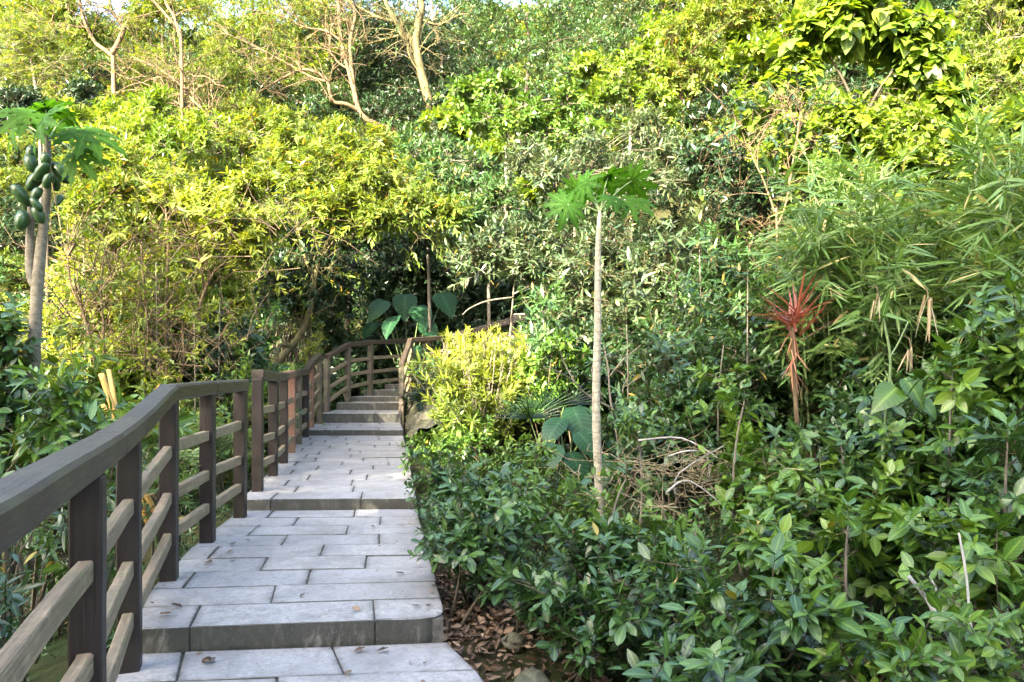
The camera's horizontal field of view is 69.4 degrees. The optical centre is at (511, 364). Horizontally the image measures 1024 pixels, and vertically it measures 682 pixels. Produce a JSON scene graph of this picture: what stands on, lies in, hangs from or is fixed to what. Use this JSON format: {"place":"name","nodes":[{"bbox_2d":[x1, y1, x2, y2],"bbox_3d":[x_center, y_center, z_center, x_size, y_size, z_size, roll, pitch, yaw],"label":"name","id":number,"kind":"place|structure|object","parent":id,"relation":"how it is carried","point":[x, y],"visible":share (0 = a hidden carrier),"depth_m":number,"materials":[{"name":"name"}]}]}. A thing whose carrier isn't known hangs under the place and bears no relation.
{"place":"outdoors","nodes":[
{"label":"outdoors","id":0,"kind":"place"},
{"bbox_2d":[142,509,442,653],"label":"path","id":1,"kind":"structure","parent":0,"point":[328,563],"depth_m":4.45,"materials":[{"name":"stone"}]},
{"bbox_2d":[116,643,482,681],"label":"path","id":2,"kind":"structure","parent":0,"point":[446,662],"depth_m":3.62,"materials":[{"name":"stone"}]},
{"bbox_2d":[247,436,416,511],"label":"path","id":3,"kind":"structure","parent":0,"point":[338,472],"depth_m":8.11,"materials":[{"name":"stone"}]},
{"bbox_2d":[0,0,1023,681],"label":"hillside ground","id":4,"kind":"structure","parent":0,"point":[48,668],"depth_m":7.09,"materials":[{"name":"soil"}]},
{"bbox_2d":[0,290,50,589],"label":"shrub","id":5,"kind":"object","parent":4,"relation":"on","point":[15,348],"visible":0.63,"depth_m":6.68,"materials":[{"name":"green plant"}]},
{"bbox_2d":[0,463,67,681],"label":"shrub","id":6,"kind":"object","parent":4,"relation":"on","point":[9,603],"visible":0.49,"depth_m":2.54,"materials":[{"name":"green plant"}]},
{"bbox_2d":[0,1,84,295],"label":"round yellow tree","id":7,"kind":"object","parent":4,"relation":"on","point":[21,41],"visible":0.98,"depth_m":20.86,"materials":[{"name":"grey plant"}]},
{"bbox_2d":[0,69,108,346],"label":"dark evergreen tree","id":8,"kind":"object","parent":4,"relation":"on","point":[24,97],"visible":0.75,"depth_m":19.84,"materials":[{"name":"green plant"}]},
{"bbox_2d":[0,98,128,576],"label":"papaya tree","id":9,"kind":"object","parent":4,"relation":"on","point":[43,118],"visible":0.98,"depth_m":6.86,"materials":[{"name":"green plant"}]},
{"bbox_2d":[0,0,181,105],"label":"crooked tree","id":10,"kind":"object","parent":4,"relation":"on","point":[68,8],"visible":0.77,"depth_m":27.18,"materials":[{"name":"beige plant"}]},
{"bbox_2d":[28,219,158,377],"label":"shrub","id":11,"kind":"object","parent":4,"relation":"on","point":[65,320],"visible":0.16,"depth_m":11.32,"materials":[{"name":"yellow plant"}]},
{"bbox_2d":[0,351,198,641],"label":"shrub","id":12,"kind":"object","parent":4,"relation":"on","point":[36,444],"visible":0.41,"depth_m":4.87,"materials":[{"name":"green plant"}]},
{"bbox_2d":[3,399,201,664],"bbox_3d":[-2.556,0.952,4.227,1.335,1.550,1.520,0,0,-16],"label":"shrub","id":13,"kind":"object","parent":4,"relation":"on","point":[62,529],"visible":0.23,"depth_m":4.10,"materials":[{"name":"green plant"}]},
{"bbox_2d":[43,132,167,373],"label":"leggy shrub","id":14,"kind":"object","parent":4,"relation":"on","point":[119,182],"visible":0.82,"depth_m":9.94,"materials":[{"name":"green plant"}]},
{"bbox_2d":[0,379,248,681],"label":"wooden railing","id":15,"kind":"object","parent":4,"relation":"on","point":[37,493],"visible":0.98,"depth_m":3.05,"materials":[{"name":"brown wood"}]},
{"bbox_2d":[63,123,202,338],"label":"shrub","id":16,"kind":"object","parent":4,"relation":"on","point":[176,171],"visible":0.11,"depth_m":12.10,"materials":[{"name":"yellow plant"}]},
{"bbox_2d":[51,82,233,173],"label":"sunlit tree","id":17,"kind":"object","parent":4,"relation":"on","point":[162,138],"visible":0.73,"depth_m":14.61,"materials":[{"name":"green plant"}]},
{"bbox_2d":[89,0,221,183],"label":"twin trunk tree","id":18,"kind":"object","parent":4,"relation":"on","point":[175,14],"visible":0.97,"depth_m":27.08,"materials":[{"name":"beige plant"}]},
{"bbox_2d":[0,0,314,388],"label":"undergrowth","id":19,"kind":"object","parent":4,"relation":"on","point":[11,262],"visible":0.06,"depth_m":28.88,"materials":[{"name":"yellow plant"}]},
{"bbox_2d":[78,5,246,133],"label":"leafless sapling","id":20,"kind":"object","parent":4,"relation":"on","point":[170,77],"visible":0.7,"depth_m":27.10,"materials":[{"name":"beige plant"}]},
{"bbox_2d":[101,235,229,405],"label":"shrub","id":21,"kind":"object","parent":4,"relation":"on","point":[178,331],"visible":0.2,"depth_m":11.49,"materials":[{"name":"green plant"}]},
{"bbox_2d":[94,164,298,382],"bbox_3d":[-4.342,-0.354,10.203,2.794,5.039,2.053,0,0,0],"label":"shrub","id":22,"kind":"object","parent":4,"relation":"on","point":[254,238],"visible":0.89,"depth_m":10.17,"materials":[{"name":"green plant"}]},
{"bbox_2d":[146,161,261,400],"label":"shrub","id":23,"kind":"object","parent":4,"relation":"on","point":[234,285],"visible":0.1,"depth_m":12.77,"materials":[{"name":"green plant"}]},
{"bbox_2d":[145,294,267,484],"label":"shrub","id":24,"kind":"object","parent":4,"relation":"on","point":[225,346],"visible":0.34,"depth_m":10.59,"materials":[{"name":"green plant"}]},
{"bbox_2d":[185,97,317,291],"bbox_3d":[-5.678,-2.166,16.316,2.929,7.792,2.812,0,0,0],"label":"sunlit tree","id":25,"kind":"object","parent":4,"relation":"on","point":[226,142],"visible":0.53,"depth_m":16.47,"materials":[{"name":"green plant"}]},
{"bbox_2d":[252,353,322,491],"bbox_3d":[-3.173,0.667,10.845,0.209,1.767,7.315,0,0,-10],"label":"wooden railing","id":26,"kind":"object","parent":4,"relation":"on","point":[286,404],"visible":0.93,"depth_m":9.34,"materials":[{"name":"brown wood"}]},
{"bbox_2d":[178,0,397,132],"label":"sinuous tree","id":27,"kind":"object","parent":4,"relation":"on","point":[273,54],"visible":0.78,"depth_m":31.67,"materials":[{"name":"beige plant"}]},
{"bbox_2d":[243,237,346,361],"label":"shrub","id":28,"kind":"object","parent":4,"relation":"on","point":[289,299],"visible":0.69,"depth_m":15.25,"materials":[{"name":"green plant"}]},
{"bbox_2d":[280,240,364,410],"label":"shrub","id":29,"kind":"object","parent":4,"relation":"on","point":[331,333],"visible":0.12,"depth_m":18.99,"materials":[{"name":"green plant"}]},
{"bbox_2d":[255,114,475,366],"bbox_3d":[-3.022,-1.681,14.957,4.603,7.192,2.626,0,0,0],"label":"leaning tree","id":30,"kind":"object","parent":4,"relation":"on","point":[342,194],"visible":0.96,"depth_m":14.61,"materials":[{"name":"green plant"}]},
{"bbox_2d":[249,198,503,338],"bbox_3d":[-3.118,-1.881,18.844,5.925,5.248,5.845,0,0,0],"label":"evergreen tree","id":31,"kind":"object","parent":4,"relation":"on","point":[376,252],"visible":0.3,"depth_m":18.19,"materials":[{"name":"green plant"}]},
{"bbox_2d":[289,0,507,139],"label":"forked tree","id":32,"kind":"object","parent":4,"relation":"on","point":[414,40],"visible":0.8,"depth_m":32.52,"materials":[{"name":"green plant"}]},
{"bbox_2d":[0,0,806,425],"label":"dry twigs","id":33,"kind":"object","parent":4,"relation":"on","point":[216,348],"visible":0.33,"depth_m":9.83,"materials":[{"name":"beige plant"}]},
{"bbox_2d":[344,7,462,116],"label":"dark hollow tree","id":34,"kind":"object","parent":4,"relation":"on","point":[390,73],"visible":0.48,"depth_m":34.18,"materials":[{"name":"green plant"}]},
{"bbox_2d":[354,231,459,362],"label":"shrub","id":35,"kind":"object","parent":4,"relation":"on","point":[440,286],"visible":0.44,"depth_m":21.09,"materials":[{"name":"green plant"}]},
{"bbox_2d":[362,292,456,381],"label":"elephant ear plant","id":36,"kind":"object","parent":4,"relation":"on","point":[405,306],"visible":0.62,"depth_m":19.27,"materials":[{"name":"green plant"}]},
{"bbox_2d":[324,310,544,411],"bbox_3d":[-1.385,-0.189,17.887,7.115,3.027,2.439,0,0,-31],"label":"wooden railing","id":37,"kind":"object","parent":4,"relation":"on","point":[346,377],"visible":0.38,"depth_m":16.21,"materials":[{"name":"brown wood"}]},
{"bbox_2d":[400,438,484,509],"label":"shrub","id":38,"kind":"object","parent":4,"relation":"on","point":[434,479],"visible":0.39,"depth_m":6.37,"materials":[{"name":"green plant"}]},
{"bbox_2d":[386,119,526,333],"bbox_3d":[-1.510,-2.708,18.043,3.810,7.118,3.480,0,0,0],"label":"sunlit tree","id":39,"kind":"object","parent":4,"relation":"on","point":[433,158],"visible":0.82,"depth_m":17.96,"materials":[{"name":"green plant"}]},
{"bbox_2d":[414,450,533,577],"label":"shrub","id":40,"kind":"object","parent":4,"relation":"on","point":[497,477],"visible":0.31,"depth_m":5.33,"materials":[{"name":"green plant"}]},
{"bbox_2d":[403,321,555,450],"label":"yellow bush","id":41,"kind":"object","parent":4,"relation":"on","point":[469,387],"visible":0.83,"depth_m":9.95,"materials":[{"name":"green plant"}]},
{"bbox_2d":[0,0,982,500],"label":"undergrowth","id":42,"kind":"object","parent":4,"relation":"on","point":[256,104],"visible":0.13,"depth_m":29.08,"materials":[{"name":"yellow plant"}]},
{"bbox_2d":[449,244,537,344],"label":"shrub","id":43,"kind":"object","parent":4,"relation":"on","point":[500,309],"visible":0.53,"depth_m":19.88,"materials":[{"name":"green plant"}]},
{"bbox_2d":[411,472,592,630],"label":"shrub","id":44,"kind":"object","parent":4,"relation":"on","point":[466,530],"visible":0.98,"depth_m":4.35,"materials":[{"name":"green plant"}]},
{"bbox_2d":[0,0,1018,514],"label":"undergrowth","id":45,"kind":"object","parent":4,"relation":"on","point":[386,106],"visible":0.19,"depth_m":23.49,"materials":[{"name":"green plant"}]},
{"bbox_2d":[0,0,1023,516],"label":"undergrowth","id":46,"kind":"object","parent":4,"relation":"on","point":[396,124],"visible":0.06,"depth_m":28.04,"materials":[{"name":"green plant"}]},
{"bbox_2d":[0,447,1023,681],"bbox_3d":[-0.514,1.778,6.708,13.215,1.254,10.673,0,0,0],"label":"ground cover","id":47,"kind":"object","parent":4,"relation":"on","point":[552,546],"visible":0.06,"depth_m":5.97,"materials":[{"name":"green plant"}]},
{"bbox_2d":[532,416,819,550],"bbox_3d":[1.309,0.865,5.484,2.578,1.006,1.923,0,0,-19],"label":"brush pile","id":48,"kind":"object","parent":47,"relation":"on","point":[691,465],"visible":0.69,"depth_m":5.42,"materials":[{"name":"plant"}]},
{"bbox_2d":[439,206,594,361],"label":"arching shrub","id":49,"kind":"object","parent":4,"relation":"on","point":[533,251],"visible":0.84,"depth_m":12.55,"materials":[{"name":"green plant"}]},
{"bbox_2d":[477,558,556,635],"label":"shrub","id":50,"kind":"object","parent":4,"relation":"on","point":[536,624],"visible":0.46,"depth_m":3.90,"materials":[{"name":"green plant"}]},
{"bbox_2d":[474,429,560,494],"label":"shrub","id":51,"kind":"object","parent":4,"relation":"on","point":[534,454],"visible":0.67,"depth_m":7.60,"materials":[{"name":"green plant"}]},
{"bbox_2d":[433,66,611,243],"bbox_3d":[0.469,-4.341,20.995,5.103,9.132,2.866,0,0,27],"label":"sunlit tree","id":52,"kind":"object","parent":4,"relation":"on","point":[496,116],"visible":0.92,"depth_m":20.76,"materials":[{"name":"green plant"}]},
{"bbox_2d":[434,564,612,681],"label":"leaf litter","id":53,"kind":"object","parent":4,"relation":"on","point":[480,623],"visible":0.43,"depth_m":4.11,"materials":[{"name":"brown plant"}]},
{"bbox_2d":[457,0,637,206],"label":"tall dark tree","id":54,"kind":"object","parent":4,"relation":"on","point":[496,10],"visible":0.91,"depth_m":26.52,"materials":[{"name":"green plant"}]},
{"bbox_2d":[512,327,591,475],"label":"shrub","id":55,"kind":"object","parent":4,"relation":"on","point":[544,377],"visible":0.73,"depth_m":9.33,"materials":[{"name":"green plant"}]},
{"bbox_2d":[504,466,610,552],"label":"shrub","id":56,"kind":"object","parent":4,"relation":"on","point":[584,506],"visible":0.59,"depth_m":5.79,"materials":[{"name":"green plant"}]},
{"bbox_2d":[540,405,592,476],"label":"elephant ear plant","id":57,"kind":"object","parent":4,"relation":"on","point":[576,421],"visible":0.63,"depth_m":8.48,"materials":[{"name":"green plant"}]},
{"bbox_2d":[520,309,634,459],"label":"shrub","id":58,"kind":"object","parent":4,"relation":"on","point":[582,379],"visible":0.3,"depth_m":10.47,"materials":[{"name":"green plant"}]},
{"bbox_2d":[490,551,668,681],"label":"shrub","id":59,"kind":"object","parent":4,"relation":"on","point":[617,622],"visible":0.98,"depth_m":3.50,"materials":[{"name":"green plant"}]},
{"bbox_2d":[524,195,657,450],"bbox_3d":[1.440,-0.686,12.533,2.345,4.303,2.727,0,0,37],"label":"shrub","id":60,"kind":"object","parent":4,"relation":"on","point":[609,256],"visible":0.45,"depth_m":12.21,"materials":[{"name":"green plant"}]},
{"bbox_2d":[542,507,654,627],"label":"shrub","id":61,"kind":"object","parent":4,"relation":"on","point":[574,560],"visible":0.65,"depth_m":4.09,"materials":[{"name":"green plant"}]},
{"bbox_2d":[542,157,660,533],"bbox_3d":[0.825,-0.155,6.678,0.994,3.411,0.855,0,0,21],"label":"papaya tree","id":62,"kind":"object","parent":4,"relation":"on","point":[583,189],"visible":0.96,"depth_m":6.58,"materials":[{"name":"green plant"}]},
{"bbox_2d":[499,101,720,285],"bbox_3d":[2.222,-2.671,17.082,4.607,7.336,3.617,0,0,-19],"label":"sunlit tree","id":63,"kind":"object","parent":4,"relation":"on","point":[532,159],"visible":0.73,"depth_m":17.07,"materials":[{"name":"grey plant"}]},
{"bbox_2d":[291,0,954,439],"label":"undergrowth","id":64,"kind":"object","parent":4,"relation":"on","point":[631,4],"visible":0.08,"depth_m":26.05,"materials":[{"name":"green plant"}]},
{"bbox_2d":[562,43,684,258],"bbox_3d":[3.242,-5.953,21.296,2.392,7.084,3.754,0,0,-33],"label":"sunlit tree","id":65,"kind":"object","parent":4,"relation":"on","point":[633,64],"visible":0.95,"depth_m":21.06,"materials":[{"name":"green plant"}]},
{"bbox_2d":[568,213,718,392],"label":"shrub","id":66,"kind":"object","parent":4,"relation":"on","point":[651,291],"visible":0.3,"depth_m":11.26,"materials":[{"name":"green plant"}]},
{"bbox_2d":[280,0,1023,223],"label":"undergrowth","id":67,"kind":"object","parent":4,"relation":"on","point":[748,47],"visible":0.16,"depth_m":24.05,"materials":[{"name":"green plant"}]},
{"bbox_2d":[580,516,731,674],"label":"shrub","id":68,"kind":"object","parent":4,"relation":"on","point":[676,585],"visible":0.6,"depth_m":3.56,"materials":[{"name":"green plant"}]},
{"bbox_2d":[603,274,715,479],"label":"shrub","id":69,"kind":"object","parent":4,"relation":"on","point":[653,369],"visible":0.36,"depth_m":9.04,"materials":[{"name":"green plant"}]},
{"bbox_2d":[618,397,715,527],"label":"shrub","id":70,"kind":"object","parent":4,"relation":"on","point":[648,449],"visible":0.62,"depth_m":6.84,"materials":[{"name":"green plant"}]},
{"bbox_2d":[616,330,758,501],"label":"shrub","id":71,"kind":"object","parent":4,"relation":"on","point":[686,387],"visible":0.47,"depth_m":7.37,"materials":[{"name":"green plant"}]},
{"bbox_2d":[607,566,800,681],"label":"shrub","id":72,"kind":"object","parent":4,"relation":"on","point":[703,656],"visible":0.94,"depth_m":2.87,"materials":[{"name":"green plant"}]},
{"bbox_2d":[640,211,780,450],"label":"shrub","id":73,"kind":"object","parent":4,"relation":"on","point":[721,275],"visible":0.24,"depth_m":10.58,"materials":[{"name":"green plant"}]},
{"bbox_2d":[635,0,787,147],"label":"tree","id":74,"kind":"object","parent":4,"relation":"on","point":[678,38],"visible":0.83,"depth_m":23.69,"materials":[{"name":"green plant"}]},
{"bbox_2d":[696,381,775,576],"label":"sapling","id":75,"kind":"object","parent":4,"relation":"on","point":[740,476],"visible":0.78,"depth_m":5.20,"materials":[{"name":"green plant"}]},
{"bbox_2d":[641,283,840,480],"bbox_3d":[2.605,0.271,8.663,2.364,2.382,1.705,0,0,0],"label":"shrub","id":76,"kind":"object","parent":4,"relation":"on","point":[776,398],"visible":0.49,"depth_m":8.29,"materials":[{"name":"green plant"}]},
{"bbox_2d":[695,250,791,423],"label":"sapling","id":77,"kind":"object","parent":4,"relation":"on","point":[765,380],"visible":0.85,"depth_m":7.99,"materials":[{"name":"green plant"}]},
{"bbox_2d":[669,62,846,435],"bbox_3d":[4.012,-1.517,11.930,2.618,6.334,3.125,0,0,0],"label":"bare stem shrub","id":78,"kind":"object","parent":4,"relation":"on","point":[735,172],"visible":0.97,"depth_m":11.97,"materials":[{"name":"green plant"}]},
{"bbox_2d":[707,420,818,569],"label":"shrub","id":79,"kind":"object","parent":4,"relation":"on","point":[796,460],"visible":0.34,"depth_m":5.40,"materials":[{"name":"green plant"}]},
{"bbox_2d":[715,503,832,644],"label":"shrub","id":80,"kind":"object","parent":4,"relation":"on","point":[759,536],"visible":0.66,"depth_m":3.83,"materials":[{"name":"green plant"}]},
{"bbox_2d":[722,470,841,598],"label":"shrub","id":81,"kind":"object","parent":4,"relation":"on","point":[814,504],"visible":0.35,"depth_m":4.52,"materials":[{"name":"green plant"}]},
{"bbox_2d":[738,270,835,453],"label":"red leaved plant","id":82,"kind":"object","parent":4,"relation":"on","point":[794,320],"visible":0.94,"depth_m":6.28,"materials":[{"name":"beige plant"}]},
{"bbox_2d":[659,532,952,681],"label":"shrub","id":83,"kind":"object","parent":4,"relation":"on","point":[792,668],"visible":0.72,"depth_m":2.88,"materials":[{"name":"green plant"}]},
{"bbox_2d":[742,435,917,568],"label":"shrub","id":84,"kind":"object","parent":4,"relation":"on","point":[891,467],"visible":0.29,"depth_m":5.04,"materials":[{"name":"green plant"}]},
{"bbox_2d":[738,148,924,477],"bbox_3d":[3.591,-0.415,8.359,1.831,3.739,2.945,0,0,40],"label":"bamboo","id":85,"kind":"object","parent":4,"relation":"on","point":[832,284],"visible":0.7,"depth_m":7.80,"materials":[{"name":"green plant"}]},
{"bbox_2d":[815,412,879,572],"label":"sapling","id":86,"kind":"object","parent":4,"relation":"on","point":[859,477],"visible":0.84,"depth_m":4.93,"materials":[{"name":"green plant"}]},
{"bbox_2d":[803,484,892,653],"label":"sapling","id":87,"kind":"object","parent":4,"relation":"on","point":[855,542],"visible":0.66,"depth_m":3.93,"materials":[{"name":"green plant"}]},
{"bbox_2d":[754,0,980,218],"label":"heart leaf bush","id":88,"kind":"object","parent":4,"relation":"on","point":[872,35],"visible":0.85,"depth_m":14.03,"materials":[{"name":"green plant"}]},
{"bbox_2d":[768,135,966,375],"bbox_3d":[4.532,-0.795,9.550,2.317,4.497,2.690,0,0,33],"label":"bamboo","id":89,"kind":"object","parent":4,"relation":"on","point":[824,173],"visible":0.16,"depth_m":9.50,"materials":[{"name":"green plant"}]},
{"bbox_2d":[785,305,949,490],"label":"shrub","id":90,"kind":"object","parent":4,"relation":"on","point":[839,380],"visible":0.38,"depth_m":7.88,"materials":[{"name":"green plant"}]},
{"bbox_2d":[722,79,1023,224],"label":"lime shrub","id":91,"kind":"object","parent":4,"relation":"on","point":[877,125],"visible":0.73,"depth_m":12.75,"materials":[{"name":"green plant"}]},
{"bbox_2d":[806,353,954,507],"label":"shrub","id":92,"kind":"object","parent":4,"relation":"on","point":[855,407],"visible":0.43,"depth_m":6.21,"materials":[{"name":"green plant"}]},
{"bbox_2d":[771,556,990,681],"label":"shrub","id":93,"kind":"object","parent":4,"relation":"on","point":[882,666],"visible":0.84,"depth_m":2.69,"materials":[{"name":"green plant"}]},
{"bbox_2d":[814,480,949,624],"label":"shrub","id":94,"kind":"object","parent":4,"relation":"on","point":[875,584],"visible":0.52,"depth_m":4.10,"materials":[{"name":"green plant"}]},
{"bbox_2d":[786,131,993,409],"bbox_3d":[4.127,-0.427,8.020,2.090,3.766,3.248,0,0,42],"label":"bamboo","id":95,"kind":"object","parent":4,"relation":"on","point":[901,264],"visible":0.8,"depth_m":7.52,"materials":[{"name":"green plant"}]},
{"bbox_2d":[863,410,1000,595],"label":"shrub","id":96,"kind":"object","parent":4,"relation":"on","point":[891,432],"visible":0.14,"depth_m":4.92,"materials":[{"name":"green plant"}]},
{"bbox_2d":[880,496,1023,675],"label":"shrub","id":97,"kind":"object","parent":4,"relation":"on","point":[987,567],"visible":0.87,"depth_m":3.58,"materials":[{"name":"green plant"}]},
{"bbox_2d":[900,350,1008,546],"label":"sapling","id":98,"kind":"object","parent":4,"relation":"on","point":[960,396],"visible":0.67,"depth_m":4.53,"materials":[{"name":"green plant"}]},
{"bbox_2d":[888,551,1023,681],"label":"shrub","id":99,"kind":"object","parent":4,"relation":"on","point":[986,647],"visible":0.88,"depth_m":2.67,"materials":[{"name":"green plant"}]},
{"bbox_2d":[893,68,1023,358],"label":"bamboo","id":100,"kind":"object","parent":4,"relation":"on","point":[1001,248],"visible":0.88,"depth_m":7.06,"materials":[{"name":"green plant"}]},
{"bbox_2d":[895,389,1023,611],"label":"shrub","id":101,"kind":"object","parent":4,"relation":"on","point":[1015,472],"visible":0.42,"depth_m":4.47,"materials":[{"name":"green plant"}]},
{"bbox_2d":[905,270,1023,572],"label":"shrub","id":102,"kind":"object","parent":4,"relation":"on","point":[1001,348],"visible":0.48,"depth_m":4.76,"materials":[{"name":"green plant"}]},
{"bbox_2d":[948,0,1023,145],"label":"pale vine tree","id":103,"kind":"object","parent":4,"relation":"on","point":[994,33],"visible":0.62,"depth_m":16.73,"materials":[{"name":"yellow plant"}]},
{"bbox_2d":[958,408,1023,646],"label":"sapling","id":104,"kind":"object","parent":4,"relation":"on","point":[991,443],"visible":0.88,"depth_m":3.90,"materials":[{"name":"green plant"}]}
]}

